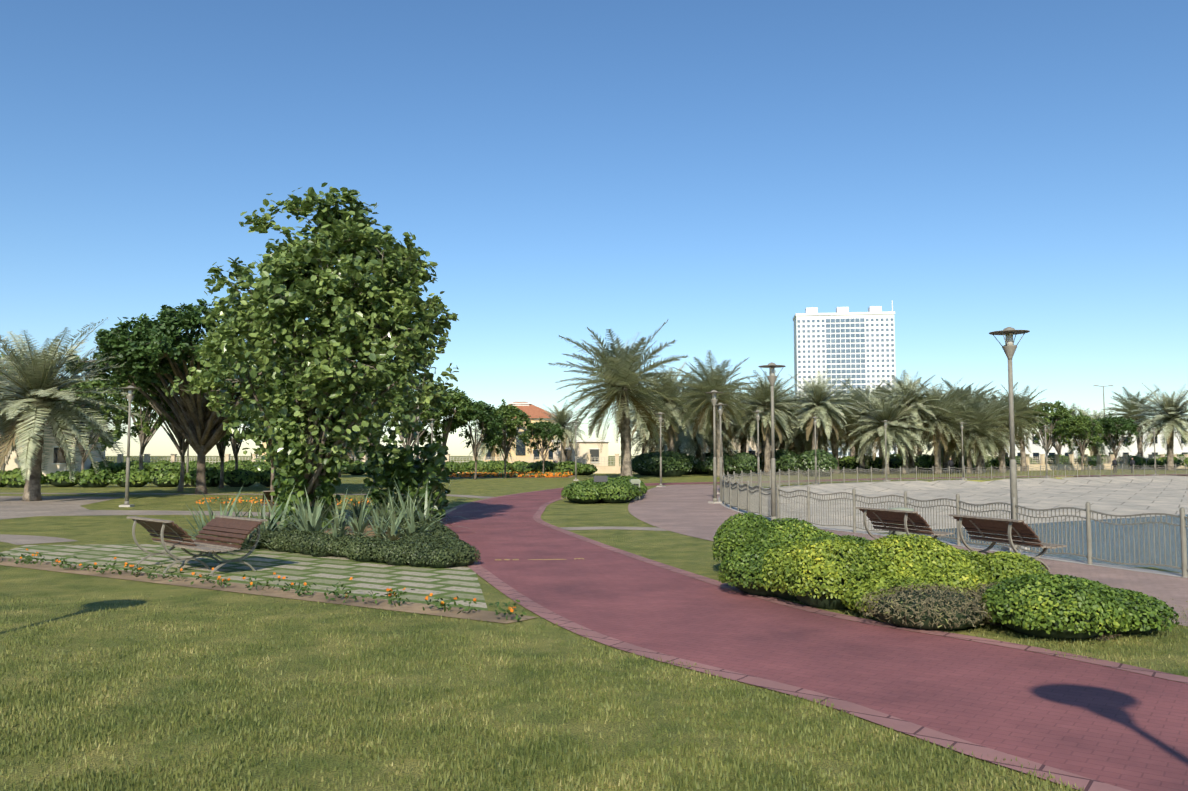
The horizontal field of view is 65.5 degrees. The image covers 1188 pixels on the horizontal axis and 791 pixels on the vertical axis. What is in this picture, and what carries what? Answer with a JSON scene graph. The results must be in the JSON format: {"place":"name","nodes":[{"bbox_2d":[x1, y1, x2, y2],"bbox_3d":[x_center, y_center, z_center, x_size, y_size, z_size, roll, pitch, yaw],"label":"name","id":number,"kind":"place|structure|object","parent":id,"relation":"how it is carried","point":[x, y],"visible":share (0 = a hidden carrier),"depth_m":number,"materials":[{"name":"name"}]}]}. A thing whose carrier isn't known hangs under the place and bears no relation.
{"place":"outdoors","nodes":[
{"label":"outdoors","id":0,"kind":"place"},
{"bbox_2d":[0,534,76,544],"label":"footpath","id":1,"kind":"structure","parent":0,"point":[20,539],"depth_m":22.35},
{"bbox_2d":[0,496,275,518],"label":"footpath","id":2,"kind":"structure","parent":0,"point":[14,507],"depth_m":34.09,"materials":[{"name":"concrete"}]},
{"bbox_2d":[0,317,149,500],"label":"date palm","id":3,"kind":"object","parent":2,"relation":"on","point":[37,374],"visible":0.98,"depth_m":41.05,"materials":[{"name":"green"}]},
{"bbox_2d":[1,544,487,610],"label":"bench paving","id":4,"kind":"structure","parent":0,"point":[452,582],"depth_m":16.34,"materials":[{"name":"grey stone"}]},
{"bbox_2d":[127,516,209,572],"bbox_3d":[-7.592,2.673,16.741,1.750,0.924,1.052,-3,-5,43],"label":"bench","id":5,"kind":"object","parent":4,"relation":"on","point":[163,528],"visible":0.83,"depth_m":16.48,"materials":[{"name":"metal"}]},
{"bbox_2d":[165,515,267,575],"bbox_3d":[-6.722,2.650,16.380,1.750,0.924,1.052,-3,-5,43],"label":"bench","id":6,"kind":"object","parent":4,"relation":"on","point":[224,526],"visible":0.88,"depth_m":16.32,"materials":[{"name":"wood"}]},
{"bbox_2d":[0,493,497,497],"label":"footpath","id":7,"kind":"structure","parent":0,"point":[470,496],"depth_m":47.99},
{"bbox_2d":[65,299,315,493],"bbox_3d":[-20.201,0.063,48.683,13.926,10.280,14.596,0,-4,2],"label":"tree","id":8,"kind":"object","parent":7,"relation":"on","point":[147,348],"visible":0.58,"depth_m":44.62,"materials":[{"name":"green plant"}]},
{"bbox_2d":[372,373,456,447],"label":"park tree","id":9,"kind":"object","parent":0,"point":[449,405],"depth_m":72.15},
{"bbox_2d":[446,475,574,477],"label":"flower bed soil","id":10,"kind":"structure","parent":0,"point":[570,476],"depth_m":84.50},
{"bbox_2d":[0,471,571,620],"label":"marigold flowers","id":11,"kind":"object","parent":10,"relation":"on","point":[508,474],"visible":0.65,"depth_m":15.11,"materials":[{"name":"orange plant"}]},
{"bbox_2d":[0,456,1187,790],"bbox_3d":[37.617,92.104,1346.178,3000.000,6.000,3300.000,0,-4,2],"label":"ground","id":12,"kind":"structure","parent":0,"point":[668,548],"depth_m":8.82,"materials":[{"name":"green plant"}]},
{"bbox_2d":[0,352,30,458],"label":"palm tree","id":13,"kind":"object","parent":12,"relation":"on","point":[4,359],"visible":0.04,"depth_m":61.87,"materials":[{"name":"green"}]},
{"bbox_2d":[0,353,32,469],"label":"park tree","id":14,"kind":"object","parent":12,"relation":"on","point":[6,373],"depth_m":80.92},
{"bbox_2d":[0,370,105,475],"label":"villa edge","id":15,"kind":"object","parent":12,"relation":"on","point":[56,461],"visible":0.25,"depth_m":89.25,"materials":[{"name":"paint"}]},
{"bbox_2d":[48,377,128,469],"bbox_3d":[-34.620,2.158,62.991,5.556,7.911,5.927,1,-4,-20],"label":"park tree","id":16,"kind":"object","parent":12,"relation":"on","point":[117,412],"depth_m":62.82,"materials":[{"name":"plant"}]},
{"bbox_2d":[119,385,141,506],"bbox_3d":[-18.545,2.008,36.822,0.820,4.825,0.820,0,-4,-4],"label":"lamp post","id":17,"kind":"object","parent":12,"relation":"on","point":[130,396],"visible":1,"depth_m":36.77,"materials":[{"name":"metal"}]},
{"bbox_2d":[90,366,189,469],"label":"park tree","id":18,"kind":"object","parent":12,"relation":"on","point":[144,440],"depth_m":70.52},
{"bbox_2d":[112,344,217,490],"bbox_3d":[-23.347,1.088,51.976,7.632,8.658,6.753,1,-4,-8],"label":"park tree","id":19,"kind":"object","parent":12,"relation":"on","point":[140,396],"depth_m":50.63,"materials":[{"name":"plant"}]},
{"bbox_2d":[177,371,251,487],"bbox_3d":[-22.922,1.405,57.470,6.520,8.702,6.111,0,-4,-5],"label":"park tree","id":20,"kind":"object","parent":12,"relation":"on","point":[221,447],"depth_m":57.13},
{"bbox_2d":[228,424,262,469],"bbox_3d":[-24.083,2.177,62.413,5.649,7.829,6.154,2,-4,-30],"label":"park tree","id":21,"kind":"object","parent":12,"relation":"on","point":[235,445],"depth_m":62.29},
{"bbox_2d":[228,369,274,490],"bbox_3d":[-17.287,1.342,50.367,5.927,7.911,5.556,2,-4,-28],"label":"park tree","id":22,"kind":"object","parent":12,"relation":"on","point":[239,418],"depth_m":49.51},
{"bbox_2d":[0,557,536,623],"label":"flower bed soil","id":23,"kind":"structure","parent":12,"relation":"on","point":[472,614],"depth_m":13.60,"materials":[{"name":"soil"}]},
{"bbox_2d":[261,491,310,517],"bbox_3d":[-9.868,3.534,30.046,1.750,0.924,1.052,2,-4,-24],"label":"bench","id":24,"kind":"object","parent":12,"relation":"on","point":[269,497],"visible":0.35,"depth_m":29.60,"materials":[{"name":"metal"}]},
{"bbox_2d":[250,514,464,566],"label":"planter soil","id":25,"kind":"structure","parent":12,"relation":"on","point":[367,529],"depth_m":25.29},
{"bbox_2d":[161,182,458,521],"bbox_3d":[-7.567,-1.059,25.453,7.807,9.550,7.119,0,-4,2],"label":"tree","id":26,"kind":"object","parent":25,"relation":"on","point":[347,302],"visible":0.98,"depth_m":24.24,"materials":[{"name":"plant"}]},
{"bbox_2d":[269,371,451,528],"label":"ficus vine leaves","id":27,"kind":"object","parent":26,"relation":"attached to","point":[405,471],"visible":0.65,"depth_m":25.95,"materials":[{"name":"plant"}]},
{"bbox_2d":[161,478,469,559],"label":"agave plants","id":28,"kind":"object","parent":25,"relation":"on","point":[383,522],"visible":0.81,"depth_m":21.98,"materials":[{"name":"green plant"}]},
{"bbox_2d":[248,516,480,567],"bbox_3d":[-5.397,3.215,20.923,4.583,0.528,9.946,1,-4,-14],"label":"border hedge","id":29,"kind":"object","parent":25,"relation":"on","point":[440,545],"visible":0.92,"depth_m":18.07,"materials":[{"name":"green"}]},
{"bbox_2d":[0,460,732,487],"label":"hedge rows","id":30,"kind":"object","parent":12,"relation":"on","point":[164,473],"visible":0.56,"depth_m":59.70,"materials":[{"name":"green"}]},
{"bbox_2d":[345,380,412,485],"bbox_3d":[-14.688,2.101,62.113,5.556,7.911,5.927,3,-5,-41],"label":"park tree","id":31,"kind":"object","parent":12,"relation":"on","point":[364,418],"depth_m":61.16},
{"bbox_2d":[105,454,709,473],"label":"boundary wall","id":32,"kind":"structure","parent":12,"relation":"on","point":[616,468],"depth_m":104.24,"materials":[{"name":"beige"}]},
{"bbox_2d":[411,379,475,479],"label":"park tree","id":33,"kind":"object","parent":12,"relation":"on","point":[461,400],"depth_m":75.34,"materials":[{"name":"plant"}]},
{"bbox_2d":[449,400,503,479],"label":"park tree","id":34,"kind":"object","parent":12,"relation":"on","point":[480,413],"depth_m":77.68,"materials":[{"name":"plant"}]},
{"bbox_2d":[458,420,522,460],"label":"tree","id":35,"kind":"object","parent":12,"relation":"on","point":[482,450],"visible":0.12,"depth_m":117.05,"materials":[{"name":"green"}]},
{"bbox_2d":[476,399,534,477],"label":"park tree","id":36,"kind":"object","parent":12,"relation":"on","point":[512,411],"depth_m":81.58,"materials":[{"name":"plant"}]},
{"bbox_2d":[481,402,556,462],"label":"villa","id":37,"kind":"object","parent":12,"relation":"on","point":[534,412],"visible":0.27,"depth_m":154.74,"materials":[{"name":"paint"}]},
{"bbox_2d":[518,417,565,472],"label":"park tree","id":38,"kind":"object","parent":12,"relation":"on","point":[540,429],"depth_m":91.56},
{"bbox_2d":[537,401,589,461],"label":"date palm","id":39,"kind":"object","parent":12,"relation":"on","point":[562,419],"visible":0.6,"depth_m":100.69,"materials":[{"name":"green"}]},
{"bbox_2d":[552,440,609,465],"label":"gatehouse","id":40,"kind":"object","parent":12,"relation":"on","point":[591,447],"visible":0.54,"depth_m":109.21,"materials":[{"name":"beige paint"}]},
{"bbox_2d":[561,475,647,503],"bbox_3d":[0.680,4.563,45.141,3.992,1.113,13.824,0,-4,2],"label":"bush","id":41,"kind":"object","parent":12,"relation":"on","point":[620,489],"visible":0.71,"depth_m":39.17,"materials":[{"name":"green plant"}]},
{"bbox_2d":[548,320,696,476],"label":"date palm","id":42,"kind":"object","parent":12,"relation":"on","point":[621,382],"visible":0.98,"depth_m":78.97,"materials":[{"name":"green"}]},
{"bbox_2d":[617,404,666,457],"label":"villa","id":43,"kind":"object","parent":12,"relation":"on","point":[639,443],"visible":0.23,"depth_m":108.81,"materials":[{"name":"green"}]},
{"bbox_2d":[629,386,663,452],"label":"date palm","id":44,"kind":"object","parent":12,"relation":"on","point":[632,419],"visible":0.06,"depth_m":108.16,"materials":[{"name":"green"}]},
{"bbox_2d":[629,362,706,452],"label":"date palm","id":45,"kind":"object","parent":12,"relation":"on","point":[671,432],"visible":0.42,"depth_m":90.54,"materials":[{"name":"green"}]},
{"bbox_2d":[651,419,708,460],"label":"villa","id":46,"kind":"object","parent":12,"relation":"on","point":[698,450],"depth_m":104.67,"materials":[{"name":"green"}]},
{"bbox_2d":[654,386,742,473],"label":"date palm","id":47,"kind":"object","parent":12,"relation":"on","point":[689,444],"visible":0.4,"depth_m":98.55,"materials":[{"name":"green"}]},
{"bbox_2d":[663,350,761,476],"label":"date palm","id":48,"kind":"object","parent":12,"relation":"on","point":[715,380],"visible":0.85,"depth_m":87.01,"materials":[{"name":"green"}]},
{"bbox_2d":[687,381,747,453],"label":"date palm","id":49,"kind":"object","parent":12,"relation":"on","point":[734,428],"visible":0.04,"depth_m":101.60,"materials":[{"name":"green"}]},
{"bbox_2d":[631,449,837,476],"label":"white flower shrubs","id":50,"kind":"object","parent":12,"relation":"on","point":[675,464],"visible":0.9,"depth_m":90.44,"materials":[{"name":"green plant"}]},
{"bbox_2d":[702,435,777,455],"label":"villa","id":51,"kind":"object","parent":12,"relation":"on","point":[749,446],"depth_m":142.99,"materials":[{"name":"beige paint"}]},
{"bbox_2d":[711,386,784,452],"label":"date palm","id":52,"kind":"object","parent":12,"relation":"on","point":[743,444],"visible":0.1,"depth_m":104.50,"materials":[{"name":"green"}]},
{"bbox_2d":[726,370,806,474],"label":"date palm","id":53,"kind":"object","parent":12,"relation":"on","point":[763,396],"visible":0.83,"depth_m":93.38,"materials":[{"name":"green"}]},
{"bbox_2d":[735,378,803,473],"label":"date palm","id":54,"kind":"object","parent":12,"relation":"on","point":[761,438],"visible":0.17,"depth_m":98.86,"materials":[{"name":"green"}]},
{"bbox_2d":[770,390,800,448],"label":"date palm","id":55,"kind":"object","parent":12,"relation":"on","point":[784,443],"visible":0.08,"depth_m":108.14,"materials":[{"name":"green"}]},
{"bbox_2d":[747,387,831,454],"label":"date palm","id":56,"kind":"object","parent":12,"relation":"on","point":[777,444],"visible":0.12,"depth_m":108.50,"materials":[{"name":"green"}]},
{"bbox_2d":[775,399,829,453],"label":"date palm","id":57,"kind":"object","parent":12,"relation":"on","point":[800,439],"visible":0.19,"depth_m":106.92,"materials":[{"name":"green"}]},
{"bbox_2d":[781,369,862,451],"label":"date palm","id":58,"kind":"object","parent":12,"relation":"on","point":[818,397],"visible":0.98,"depth_m":96.68,"materials":[{"name":"green"}]},
{"bbox_2d":[787,377,872,473],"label":"date palm","id":59,"kind":"object","parent":12,"relation":"on","point":[834,443],"visible":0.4,"depth_m":102.44,"materials":[{"name":"green"}]},
{"bbox_2d":[793,300,896,457],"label":"highrise tower","id":60,"kind":"structure","parent":12,"relation":"on","point":[845,344],"depth_m":598.69,"materials":[{"name":"white glass"}]},
{"bbox_2d":[838,431,875,456],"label":"villa","id":61,"kind":"object","parent":12,"relation":"on","point":[841,451],"visible":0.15,"depth_m":140.50,"materials":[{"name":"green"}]},
{"bbox_2d":[835,380,893,471],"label":"date palm","id":62,"kind":"object","parent":12,"relation":"on","point":[862,465],"visible":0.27,"depth_m":111.29,"materials":[{"name":"green"}]},
{"bbox_2d":[857,381,918,470],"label":"date palm","id":63,"kind":"object","parent":12,"relation":"on","point":[876,399],"visible":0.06,"depth_m":108.41,"materials":[{"name":"green"}]},
{"bbox_2d":[842,385,935,473],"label":"date palm","id":64,"kind":"object","parent":12,"relation":"on","point":[882,412],"visible":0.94,"depth_m":97.95,"materials":[{"name":"green"}]},
{"bbox_2d":[864,369,941,472],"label":"date palm","id":65,"kind":"object","parent":12,"relation":"on","point":[911,463],"visible":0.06,"depth_m":106.27,"materials":[{"name":"green"}]},
{"bbox_2d":[871,373,946,473],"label":"date palm","id":66,"kind":"object","parent":12,"relation":"on","point":[910,394],"visible":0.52,"depth_m":99.94,"materials":[{"name":"green"}]},
{"bbox_2d":[891,377,985,473],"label":"date palm","id":67,"kind":"object","parent":12,"relation":"on","point":[937,430],"visible":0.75,"depth_m":99.60,"materials":[{"name":"green"}]},
{"bbox_2d":[918,430,973,470],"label":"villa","id":68,"kind":"object","parent":12,"relation":"on","point":[931,444],"visible":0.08,"depth_m":119.60,"materials":[{"name":"paint"}]},
{"bbox_2d":[718,475,1187,577],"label":"lake coping kerb","id":69,"kind":"structure","parent":12,"relation":"on","point":[1058,558],"depth_m":19.27,"materials":[{"name":"concrete"}]},
{"bbox_2d":[720,464,1187,577],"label":"fence","id":70,"kind":"object","parent":12,"relation":"on","point":[731,493],"visible":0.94,"depth_m":24.58,"materials":[{"name":"metal"}]},
{"bbox_2d":[924,382,983,472],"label":"date palm","id":71,"kind":"object","parent":12,"relation":"on","point":[945,462],"visible":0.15,"depth_m":109.08,"materials":[{"name":"green"}]},
{"bbox_2d":[930,395,1004,473],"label":"date palm","id":72,"kind":"object","parent":12,"relation":"on","point":[969,456],"visible":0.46,"depth_m":101.37,"materials":[{"name":"green"}]},
{"bbox_2d":[936,378,1004,471],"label":"date palm","id":73,"kind":"object","parent":12,"relation":"on","point":[948,384],"visible":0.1,"depth_m":110.95,"materials":[{"name":"green"}]},
{"bbox_2d":[940,391,1019,473],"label":"date palm","id":74,"kind":"object","parent":12,"relation":"on","point":[976,459],"visible":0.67,"depth_m":101.18,"materials":[{"name":"green"}]},
{"bbox_2d":[789,481,1187,532],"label":"concrete lake bed","id":75,"kind":"object","parent":12,"relation":"on","point":[1138,498],"visible":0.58,"depth_m":58.49,"materials":[{"name":"concrete"}]},
{"bbox_2d":[953,382,1043,472],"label":"date palm","id":76,"kind":"object","parent":12,"relation":"on","point":[1004,403],"visible":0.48,"depth_m":108.49,"materials":[{"name":"green"}]},
{"bbox_2d":[839,453,1187,471],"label":"shore shrubs","id":77,"kind":"object","parent":12,"relation":"on","point":[923,461],"visible":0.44,"depth_m":121.41,"materials":[{"name":"green plant"}]},
{"bbox_2d":[995,386,1053,470],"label":"date palm","id":78,"kind":"object","parent":12,"relation":"on","point":[1023,455],"visible":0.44,"depth_m":116.98,"materials":[{"name":"green"}]},
{"bbox_2d":[998,431,1078,459],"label":"villa","id":79,"kind":"object","parent":12,"relation":"on","point":[1036,450],"visible":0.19,"depth_m":181.78,"materials":[{"name":"beige paint"}]},
{"bbox_2d":[1027,400,1073,456],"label":"park tree","id":80,"kind":"object","parent":12,"relation":"on","point":[1061,411],"depth_m":125.58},
{"bbox_2d":[1032,416,1074,455],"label":"park tree","id":81,"kind":"object","parent":12,"relation":"on","point":[1036,437],"depth_m":137.79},
{"bbox_2d":[1055,410,1103,470],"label":"park tree","id":82,"kind":"object","parent":12,"relation":"on","point":[1083,422],"depth_m":119.59,"materials":[{"name":"plant"}]},
{"bbox_2d":[1066,404,1129,456],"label":"building","id":83,"kind":"structure","parent":12,"relation":"on","point":[1094,450],"depth_m":148.55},
{"bbox_2d":[1009,454,1187,470],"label":"boundary wall","id":84,"kind":"structure","parent":12,"relation":"on","point":[1071,460],"depth_m":128.68,"materials":[{"name":"beige"}]},
{"bbox_2d":[1090,413,1138,459],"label":"park tree","id":85,"kind":"object","parent":12,"relation":"on","point":[1131,426],"depth_m":123.32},
{"bbox_2d":[1101,387,1163,457],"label":"date palm","id":86,"kind":"object","parent":12,"relation":"on","point":[1126,404],"visible":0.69,"depth_m":139.27,"materials":[{"name":"green"}]},
{"bbox_2d":[1103,431,1187,458],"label":"villa","id":87,"kind":"object","parent":12,"relation":"on","point":[1133,450],"visible":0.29,"depth_m":195.65,"materials":[{"name":"beige paint"}]},
{"bbox_2d":[1127,383,1187,469],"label":"date palm","id":88,"kind":"object","parent":12,"relation":"on","point":[1172,419],"visible":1,"depth_m":125.20,"materials":[{"name":"green"}]},
{"bbox_2d":[0,0,1187,455],"label":"sky","id":89,"kind":"structure","parent":0,"point":[723,172],"materials":[{"name":"blue"}]},
{"bbox_2d":[559,527,667,530],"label":"footpath","id":90,"kind":"structure","parent":0,"point":[626,528],"depth_m":25.71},
{"bbox_2d":[440,474,1187,790],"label":"red path","id":91,"kind":"structure","parent":0,"point":[1127,730],"depth_m":9.17,"materials":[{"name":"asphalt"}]},
{"bbox_2d":[445,475,1130,790],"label":"path curb","id":92,"kind":"structure","parent":91,"relation":"on","point":[926,733],"depth_m":7.66,"materials":[{"name":"concrete"}]},
{"bbox_2d":[533,475,1187,683],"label":"red path kerb","id":93,"kind":"structure","parent":91,"relation":"on","point":[1112,664],"depth_m":11.30,"materials":[{"name":"concrete"}]},
{"bbox_2d":[628,484,1187,625],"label":"paved walkway","id":94,"kind":"structure","parent":0,"point":[689,510],"depth_m":25.66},
{"bbox_2d":[655,412,665,486],"bbox_3d":[4.306,3.484,59.642,0.820,4.825,0.820,-3,-5,35],"label":"lamp post","id":95,"kind":"object","parent":94,"relation":"on","point":[660,418],"visible":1,"depth_m":59.56,"materials":[{"name":"metal"}]},
{"bbox_2d":[705,390,723,503],"bbox_3d":[5.136,2.172,39.353,0.820,4.825,0.820,2,-4,-30],"label":"lamp post","id":96,"kind":"object","parent":94,"relation":"on","point":[714,400],"visible":1,"depth_m":39.29,"materials":[{"name":"metal"}]},
{"bbox_2d":[715,403,726,493],"bbox_3d":[6.705,2.789,48.893,0.820,4.825,0.820,-3,-5,39],"label":"lamp post","id":97,"kind":"object","parent":94,"relation":"on","point":[720,411],"visible":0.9,"depth_m":48.87,"materials":[{"name":"metal"}]},
{"bbox_2d":[754,410,763,487],"bbox_3d":[10.133,3.312,56.983,0.820,4.825,0.820,2,-4,-25],"label":"lamp post","id":98,"kind":"object","parent":94,"relation":"on","point":[758,457],"visible":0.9,"depth_m":56.96,"materials":[{"name":"metal"}]},
{"bbox_2d":[758,362,785,522],"bbox_3d":[5.357,1.416,27.667,0.820,4.825,0.820,2,-4,-24],"label":"lamp post","id":99,"kind":"object","parent":94,"relation":"on","point":[771,366],"visible":0.96,"depth_m":27.62,"materials":[{"name":"metal"}]},
{"bbox_2d":[856,507,953,538],"bbox_3d":[6.513,2.849,19.460,1.052,0.924,1.750,2,-4,-23],"label":"bench","id":100,"kind":"object","parent":94,"relation":"on","point":[904,518],"visible":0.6,"depth_m":19.32,"materials":[{"name":"wood"}]},
{"bbox_2d":[949,514,1066,569],"bbox_3d":[7.545,2.685,16.929,1.052,0.924,1.750,1,-4,-19],"label":"bench","id":101,"kind":"object","parent":94,"relation":"on","point":[1012,529],"visible":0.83,"depth_m":16.76,"materials":[{"name":"metal"}]},
{"bbox_2d":[989,327,1029,551],"bbox_3d":[9.042,0.919,19.977,0.820,4.825,0.820,0,-4,2],"label":"lamp post","id":102,"kind":"object","parent":94,"relation":"on","point":[1009,347],"visible":0.83,"depth_m":19.96,"materials":[{"name":"metal"}]},
{"bbox_2d":[720,571,1120,640],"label":"soil bed","id":103,"kind":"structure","parent":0,"point":[1104,635],"depth_m":10.43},
{"bbox_2d":[711,512,871,596],"bbox_3d":[3.353,2.559,14.973,2.948,1.189,4.160,0,-4,2],"label":"hedge shrub","id":104,"kind":"object","parent":103,"relation":"on","point":[747,542],"visible":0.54,"depth_m":14.67,"materials":[{"name":"green plant"}]},
{"bbox_2d":[753,534,1049,615],"bbox_3d":[4.179,2.467,12.968,3.446,1.087,3.366,2,-4,-29],"label":"bush","id":105,"kind":"object","parent":103,"relation":"on","point":[836,573],"visible":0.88,"depth_m":12.22,"materials":[{"name":"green plant"}]},
{"bbox_2d":[855,581,1001,630],"bbox_3d":[4.413,2.564,11.360,2.496,0.559,1.622,2,-4,-27],"label":"bush","id":106,"kind":"object","parent":103,"relation":"on","point":[942,608],"visible":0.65,"depth_m":10.77,"materials":[{"name":"green plant"}]},
{"bbox_2d":[981,573,1179,639],"bbox_3d":[5.650,2.474,11.116,2.264,0.756,2.681,0,-4,2],"label":"hedge shrub","id":107,"kind":"object","parent":103,"relation":"on","point":[1056,606],"visible":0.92,"depth_m":10.26,"materials":[{"name":"green plant"}]},
{"bbox_2d":[750,475,1187,566],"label":"concrete bank slope","id":108,"kind":"structure","parent":0,"point":[867,487],"depth_m":72.04,"materials":[{"name":"concrete"}]},
{"bbox_2d":[882,514,1187,572],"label":"lake water","id":109,"kind":"structure","parent":0,"point":[1175,520],"depth_m":34.98,"materials":[{"name":"blue liquid"}]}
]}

